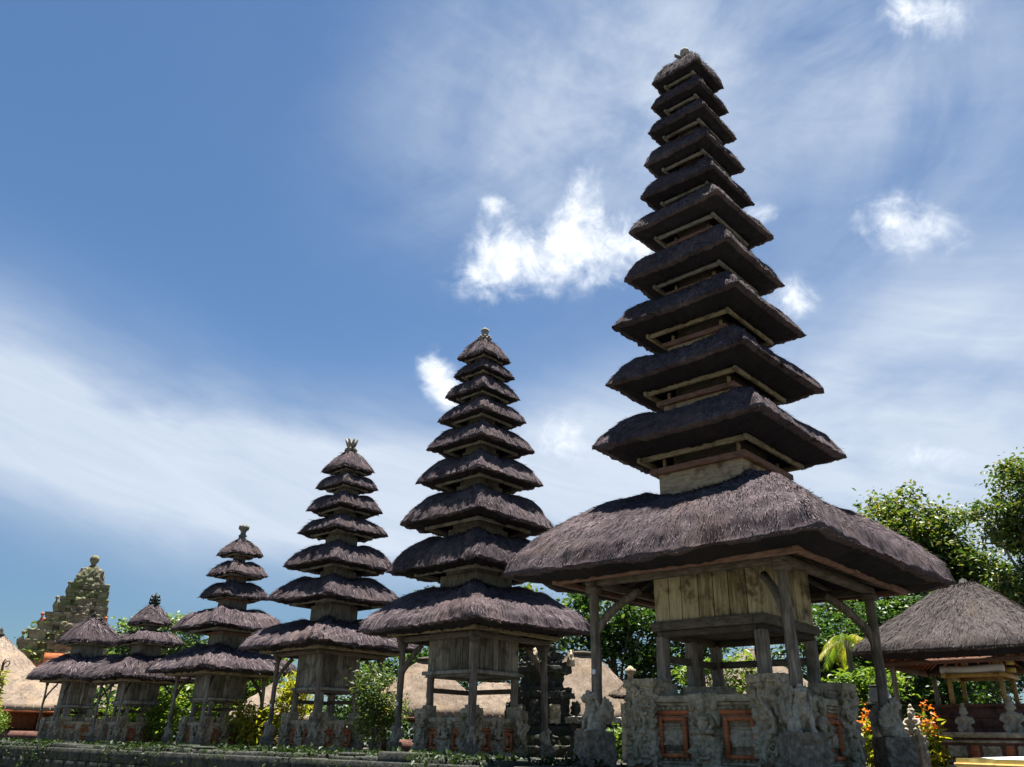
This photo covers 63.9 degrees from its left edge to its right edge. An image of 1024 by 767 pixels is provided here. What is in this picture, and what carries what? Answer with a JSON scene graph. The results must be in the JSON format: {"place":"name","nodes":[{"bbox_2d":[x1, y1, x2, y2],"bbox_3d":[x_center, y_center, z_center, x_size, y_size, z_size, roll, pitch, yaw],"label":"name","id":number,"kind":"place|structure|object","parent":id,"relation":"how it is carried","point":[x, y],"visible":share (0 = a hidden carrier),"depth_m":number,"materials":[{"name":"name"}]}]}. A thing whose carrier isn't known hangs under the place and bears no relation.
{"place":"outdoors","nodes":[
{"label":"outdoors","id":0,"kind":"place"},
{"bbox_2d":[97,742,866,766],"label":"court ground","id":1,"kind":"structure","parent":0,"point":[618,764],"depth_m":16.25,"materials":[{"name":"grey stone"}]},
{"bbox_2d":[0,658,11,706],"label":"woven leaf ornament","id":2,"kind":"object","parent":1,"relation":"on","point":[2,683],"visible":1,"depth_m":19.64,"materials":[{"name":"yellow plant"}]},
{"bbox_2d":[0,709,12,734],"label":"leafy shrub","id":3,"kind":"object","parent":1,"relation":"on","point":[3,723],"visible":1,"depth_m":23.11,"materials":[{"name":"green plant"}]},
{"bbox_2d":[0,628,36,730],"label":"thatched pavilion","id":4,"kind":"structure","parent":1,"relation":"on","point":[20,665],"depth_m":49.39,"materials":[{"name":"plant"}]},
{"bbox_2d":[48,726,58,740],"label":"winged lion statue","id":5,"kind":"object","parent":1,"relation":"on","point":[54,732],"visible":0.91,"depth_m":37.99,"materials":[{"name":"grey stone"}]},
{"bbox_2d":[0,674,117,740],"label":"thatched pavilion","id":6,"kind":"structure","parent":1,"relation":"on","point":[21,703],"depth_m":46.72,"materials":[{"name":"plant"}]},
{"bbox_2d":[14,555,109,666],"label":"stone gate tower","id":7,"kind":"structure","parent":1,"relation":"on","point":[87,590],"depth_m":58.95,"materials":[{"name":"stone"}]},
{"bbox_2d":[26,612,118,742],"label":"meru tower","id":8,"kind":"structure","parent":1,"relation":"on","point":[87,640],"depth_m":39.78,"materials":[{"name":"plant"}]},
{"bbox_2d":[85,726,95,742],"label":"winged lion statue","id":9,"kind":"object","parent":1,"relation":"on","point":[89,737],"visible":0.91,"depth_m":35.41,"materials":[{"name":"grey stone"}]},
{"bbox_2d":[108,726,119,743],"bbox_3d":[-16.498,14.615,34.064,0.350,0.728,0.347,2,-24,-2],"label":"winged lion statue","id":10,"kind":"object","parent":1,"relation":"on","point":[115,733],"visible":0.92,"depth_m":34.02,"materials":[{"name":"grey stone"}]},
{"bbox_2d":[77,592,194,744],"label":"meru tower","id":11,"kind":"structure","parent":1,"relation":"on","point":[137,686],"depth_m":35.94,"materials":[{"name":"plant"}]},
{"bbox_2d":[104,611,208,655],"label":"leafy tree","id":12,"kind":"object","parent":1,"relation":"on","point":[188,641],"visible":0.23,"depth_m":79.14,"materials":[{"name":"green plant"}]},
{"bbox_2d":[93,684,220,743],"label":"leafy tree","id":13,"kind":"object","parent":1,"relation":"on","point":[163,694],"visible":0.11,"depth_m":42.84,"materials":[{"name":"green plant"}]},
{"bbox_2d":[135,691,191,743],"bbox_3d":[-14.881,14.481,35.495,2.204,2.481,2.077,-6,-25,16],"label":"leafy shrub","id":14,"kind":"object","parent":1,"relation":"on","point":[151,721],"visible":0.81,"depth_m":35.23,"materials":[{"name":"green plant"}]},
{"bbox_2d":[161,726,171,744],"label":"winged lion statue","id":15,"kind":"object","parent":1,"relation":"on","point":[166,737],"visible":0.9,"depth_m":31.48,"materials":[{"name":"grey stone"}]},
{"bbox_2d":[192,726,204,745],"bbox_3d":[-11.460,12.952,30.052,0.350,0.728,0.347,2,-24,-2],"label":"winged lion statue","id":16,"kind":"object","parent":1,"relation":"on","point":[198,739],"visible":0.94,"depth_m":29.97,"materials":[{"name":"grey stone"}]},
{"bbox_2d":[144,524,296,747],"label":"meru tower","id":17,"kind":"structure","parent":1,"relation":"on","point":[220,668],"depth_m":32.22,"materials":[{"name":"plant"}]},
{"bbox_2d":[186,654,295,734],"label":"leafy tree","id":18,"kind":"object","parent":1,"relation":"on","point":[249,685],"visible":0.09,"depth_m":40.31,"materials":[{"name":"green plant"}]},
{"bbox_2d":[220,670,312,748],"bbox_3d":[-9.210,12.665,31.559,4.033,3.322,2.422,1,-24,0],"label":"leafy shrub","id":19,"kind":"object","parent":1,"relation":"on","point":[244,729],"visible":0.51,"depth_m":31.22,"materials":[{"name":"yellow plant"}]},
{"bbox_2d":[259,721,274,748],"bbox_3d":[-7.981,11.497,26.764,0.421,0.884,0.425,11,-25,-21],"label":"winged lion statue","id":20,"kind":"object","parent":1,"relation":"on","point":[266,739],"visible":0.89,"depth_m":26.65,"materials":[{"name":"grey stone"}]},
{"bbox_2d":[229,683,308,746],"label":"thatched pavilion","id":21,"kind":"structure","parent":1,"relation":"on","point":[255,699],"depth_m":37.80,"materials":[{"name":"beige plant"}]},
{"bbox_2d":[1,740,551,764],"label":"stone kerb","id":22,"kind":"structure","parent":1,"relation":"on","point":[538,763],"depth_m":14.80,"materials":[{"name":"grey stone"}]},
{"bbox_2d":[304,721,318,749],"bbox_3d":[-6.138,10.860,25.230,0.426,0.884,0.421,2,-24,-2],"label":"winged lion statue","id":23,"kind":"object","parent":1,"relation":"on","point":[312,736],"visible":0.92,"depth_m":25.14,"materials":[{"name":"grey stone"}]},
{"bbox_2d":[0,736,625,766],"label":"ground cover","id":24,"kind":"object","parent":1,"relation":"on","point":[566,762],"visible":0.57,"depth_m":17.60,"materials":[{"name":"green plant"}]},
{"bbox_2d":[237,438,421,751],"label":"meru tower","id":25,"kind":"structure","parent":1,"relation":"on","point":[327,646],"depth_m":27.72,"materials":[{"name":"plant"}]},
{"bbox_2d":[368,725,381,750],"bbox_3d":[-4.480,11.628,26.905,0.421,0.884,0.425,2,-24,-2],"label":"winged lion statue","id":26,"kind":"object","parent":1,"relation":"on","point":[377,745],"visible":0.14,"depth_m":26.67,"materials":[{"name":"grey stone"}]},
{"bbox_2d":[343,660,413,751],"bbox_3d":[-3.970,9.541,24.070,2.142,2.704,1.686,1,-24,0],"label":"leafy shrub","id":27,"kind":"object","parent":1,"relation":"on","point":[380,704],"visible":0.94,"depth_m":23.93,"materials":[{"name":"green plant"}]},
{"bbox_2d":[386,725,402,751],"bbox_3d":[-2.949,8.991,20.647,0.347,0.728,0.350,11,-25,-21],"label":"winged lion statue","id":28,"kind":"object","parent":1,"relation":"on","point":[394,742],"visible":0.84,"depth_m":20.59,"materials":[{"name":"grey stone"}]},
{"bbox_2d":[323,646,486,739],"bbox_3d":[-4.981,14.069,37.505,8.690,5.361,4.579,1,-24,0],"label":"leafy tree","id":29,"kind":"object","parent":1,"relation":"on","point":[388,662],"visible":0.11,"depth_m":37.36,"materials":[{"name":"green plant"}]},
{"bbox_2d":[364,657,485,751],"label":"thatched pavilion","id":30,"kind":"structure","parent":1,"relation":"on","point":[415,683],"depth_m":28.66,"materials":[{"name":"beige plant"}]},
{"bbox_2d":[463,725,477,757],"bbox_3d":[-0.945,8.299,18.982,0.350,0.728,0.347,2,-24,-2],"label":"winged lion statue","id":31,"kind":"object","parent":1,"relation":"on","point":[471,746],"visible":0.94,"depth_m":18.83,"materials":[{"name":"grey stone"}]},
{"bbox_2d":[356,327,589,757],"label":"meru tower","id":32,"kind":"structure","parent":1,"relation":"on","point":[474,618],"depth_m":21.53,"materials":[{"name":"plant"}]},
{"bbox_2d":[61,685,924,746],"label":"hedge","id":33,"kind":"object","parent":1,"relation":"on","point":[104,702],"visible":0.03,"depth_m":45.74,"materials":[{"name":"green plant"}]},
{"bbox_2d":[477,682,510,718],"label":"thatched pavilion","id":34,"kind":"structure","parent":1,"relation":"on","point":[493,705],"depth_m":30.53,"materials":[{"name":"beige plant"}]},
{"bbox_2d":[414,582,578,687],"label":"leafy tree","id":35,"kind":"object","parent":1,"relation":"on","point":[522,650],"visible":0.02,"depth_m":43.34,"materials":[{"name":"green plant"}]},
{"bbox_2d":[504,644,581,757],"bbox_3d":[0.910,9.518,24.668,2.187,3.258,2.168,13,-26,-25],"label":"stone shrine","id":36,"kind":"object","parent":1,"relation":"on","point":[560,696],"visible":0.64,"depth_m":24.20,"materials":[{"name":"grey stone"}]},
{"bbox_2d":[539,728,552,757],"bbox_3d":[0.856,9.134,20.803,0.347,0.728,0.350,2,-24,-2],"label":"winged lion statue","id":37,"kind":"object","parent":1,"relation":"on","point":[546,747],"visible":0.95,"depth_m":20.70,"materials":[{"name":"grey stone"}]},
{"bbox_2d":[562,651,624,725],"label":"thatched pavilion","id":38,"kind":"structure","parent":1,"relation":"on","point":[578,680],"depth_m":28.51,"materials":[{"name":"beige plant"}]},
{"bbox_2d":[573,690,617,766],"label":"winged lion statue","id":39,"kind":"object","parent":1,"relation":"on","point":[594,739],"visible":0.97,"depth_m":13.95,"materials":[{"name":"grey stone"}]},
{"bbox_2d":[607,722,622,760],"bbox_3d":[2.869,8.647,19.860,2.123,1.272,1.349,-8,-25,20],"label":"leafy shrub","id":40,"kind":"object","parent":1,"relation":"on","point":[618,735],"visible":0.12,"depth_m":19.74,"materials":[{"name":"green plant"}]},
{"bbox_2d":[608,666,635,762],"bbox_3d":[2.697,7.442,18.509,0.870,2.046,0.831,-19,-31,38],"label":"pillar shrine","id":41,"kind":"object","parent":1,"relation":"on","point":[618,692],"visible":0.25,"depth_m":18.48,"materials":[{"name":"grey stone"}]},
{"bbox_2d":[550,593,752,694],"bbox_3d":[5.689,12.118,35.874,10.947,8.032,5.498,-3,-24,9],"label":"leafy tree","id":42,"kind":"object","parent":1,"relation":"on","point":[638,655],"visible":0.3,"depth_m":35.43,"materials":[{"name":"green plant"}]},
{"bbox_2d":[671,649,756,693],"bbox_3d":[6.103,9.378,23.852,2.992,3.204,1.540,-3,-24,8],"label":"leafy shrub","id":43,"kind":"object","parent":1,"relation":"on","point":[733,679],"visible":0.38,"depth_m":24.09,"materials":[{"name":"green plant"}]},
{"bbox_2d":[501,47,957,766],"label":"meru tower","id":44,"kind":"structure","parent":1,"relation":"on","point":[733,533],"depth_m":14.96,"materials":[{"name":"plant"}]},
{"bbox_2d":[705,648,807,693],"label":"thatched pavilion","id":45,"kind":"structure","parent":1,"relation":"on","point":[780,669],"depth_m":27.87,"materials":[{"name":"beige plant"}]},
{"bbox_2d":[777,683,831,766],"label":"winged lion statue","id":46,"kind":"object","parent":1,"relation":"on","point":[803,742],"visible":1,"depth_m":11.68,"materials":[{"name":"grey stone"}]},
{"bbox_2d":[819,632,862,673],"bbox_3d":[10.055,9.177,24.076,1.948,3.597,2.166,-15,-29,33],"label":"coconut palm","id":47,"kind":"object","parent":1,"relation":"on","point":[833,643],"visible":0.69,"depth_m":24.49,"materials":[{"name":"green plant"}]},
{"bbox_2d":[804,661,920,739],"bbox_3d":[9.493,8.967,22.269,3.096,2.817,2.184,-7,-25,17],"label":"leafy shrub","id":48,"kind":"object","parent":1,"relation":"on","point":[862,691],"visible":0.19,"depth_m":22.23,"materials":[{"name":"green plant"}]},
{"bbox_2d":[859,704,874,766],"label":"canna clump","id":49,"kind":"object","parent":1,"relation":"on","point":[867,733],"visible":0.38,"depth_m":16.76,"materials":[{"name":"yellow plant"}]},
{"bbox_2d":[867,685,890,736],"bbox_3d":[7.219,6.677,15.916,0.440,1.557,0.440,-19,-31,38],"label":"pillar shrine","id":50,"kind":"object","parent":1,"relation":"on","point":[872,698],"visible":0.16,"depth_m":16.03,"materials":[{"name":"grey stone"}]},
{"bbox_2d":[868,697,920,766],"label":"winged lion statue","id":51,"kind":"object","parent":1,"relation":"on","point":[894,745],"visible":0.98,"depth_m":14.22,"materials":[{"name":"grey stone"}]},
{"bbox_2d":[770,591,1022,730],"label":"leafy tree","id":52,"kind":"object","parent":1,"relation":"on","point":[925,691],"visible":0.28,"depth_m":28.81,"materials":[{"name":"green plant"}]},
{"bbox_2d":[811,479,1023,724],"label":"leafy tree","id":53,"kind":"object","parent":1,"relation":"on","point":[936,535],"visible":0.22,"depth_m":34.99,"materials":[{"name":"green plant"}]},
{"bbox_2d":[903,704,931,766],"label":"stone guardian","id":54,"kind":"object","parent":1,"relation":"on","point":[911,723],"visible":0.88,"depth_m":15.81,"materials":[{"name":"grey stone"}]},
{"bbox_2d":[914,700,955,766],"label":"canna clump","id":55,"kind":"object","parent":1,"relation":"on","point":[933,747],"visible":0.79,"depth_m":16.73,"materials":[{"name":"orange plant"}]},
{"bbox_2d":[852,578,1023,766],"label":"thatched pavilion","id":56,"kind":"structure","parent":1,"relation":"on","point":[972,622],"depth_m":17.77,"materials":[{"name":"plant"}]},
{"bbox_2d":[955,703,974,731],"bbox_3d":[9.559,7.384,17.200,0.392,1.299,0.391,-19,-31,38],"label":"stone guardian","id":57,"kind":"object","parent":56,"relation":"on","point":[964,721],"visible":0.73,"depth_m":17.25,"materials":[{"name":"grey stone"}]},
{"bbox_2d":[939,654,1019,703],"bbox_3d":[10.515,6.540,18.375,1.389,1.240,1.440,-19,-31,38],"label":"offering altar","id":58,"kind":"object","parent":56,"relation":"on","point":[964,672],"visible":0.79,"depth_m":18.15,"materials":[{"name":"brown wood"}]},
{"bbox_2d":[999,695,1023,732],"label":"stone guardian","id":59,"kind":"object","parent":56,"relation":"on","point":[1011,719],"visible":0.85,"depth_m":16.71,"materials":[{"name":"grey stone"}]},
{"bbox_2d":[943,447,1023,688],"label":"leafy tree","id":60,"kind":"object","parent":1,"relation":"on","point":[1009,531],"visible":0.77,"depth_m":29.37,"materials":[{"name":"green plant"}]},
{"bbox_2d":[0,0,1023,741],"label":"sky","id":61,"kind":"structure","parent":0,"point":[242,241],"materials":[{"name":"blue"}]},
{"bbox_2d":[565,716,621,759],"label":"stone side wall","id":62,"kind":"structure","parent":0,"point":[575,722],"depth_m":22.51,"materials":[{"name":"grey stone"}]},
{"label":"ground","id":63,"kind":"structure","parent":0,"visible":0},
{"bbox_2d":[0,745,500,766],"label":"retaining wall","id":64,"kind":"structure","parent":63,"relation":"on","point":[61,757],"depth_m":20.22,"materials":[{"name":"black stone"}]},
{"bbox_2d":[0,741,531,766],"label":"mossy parapet","id":65,"kind":"structure","parent":64,"relation":"on","point":[387,756],"depth_m":16.59,"materials":[{"name":"black stone"}]},
{"bbox_2d":[954,757,1023,766],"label":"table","id":66,"kind":"object","parent":63,"relation":"on","point":[994,762],"visible":1,"depth_m":4.74,"materials":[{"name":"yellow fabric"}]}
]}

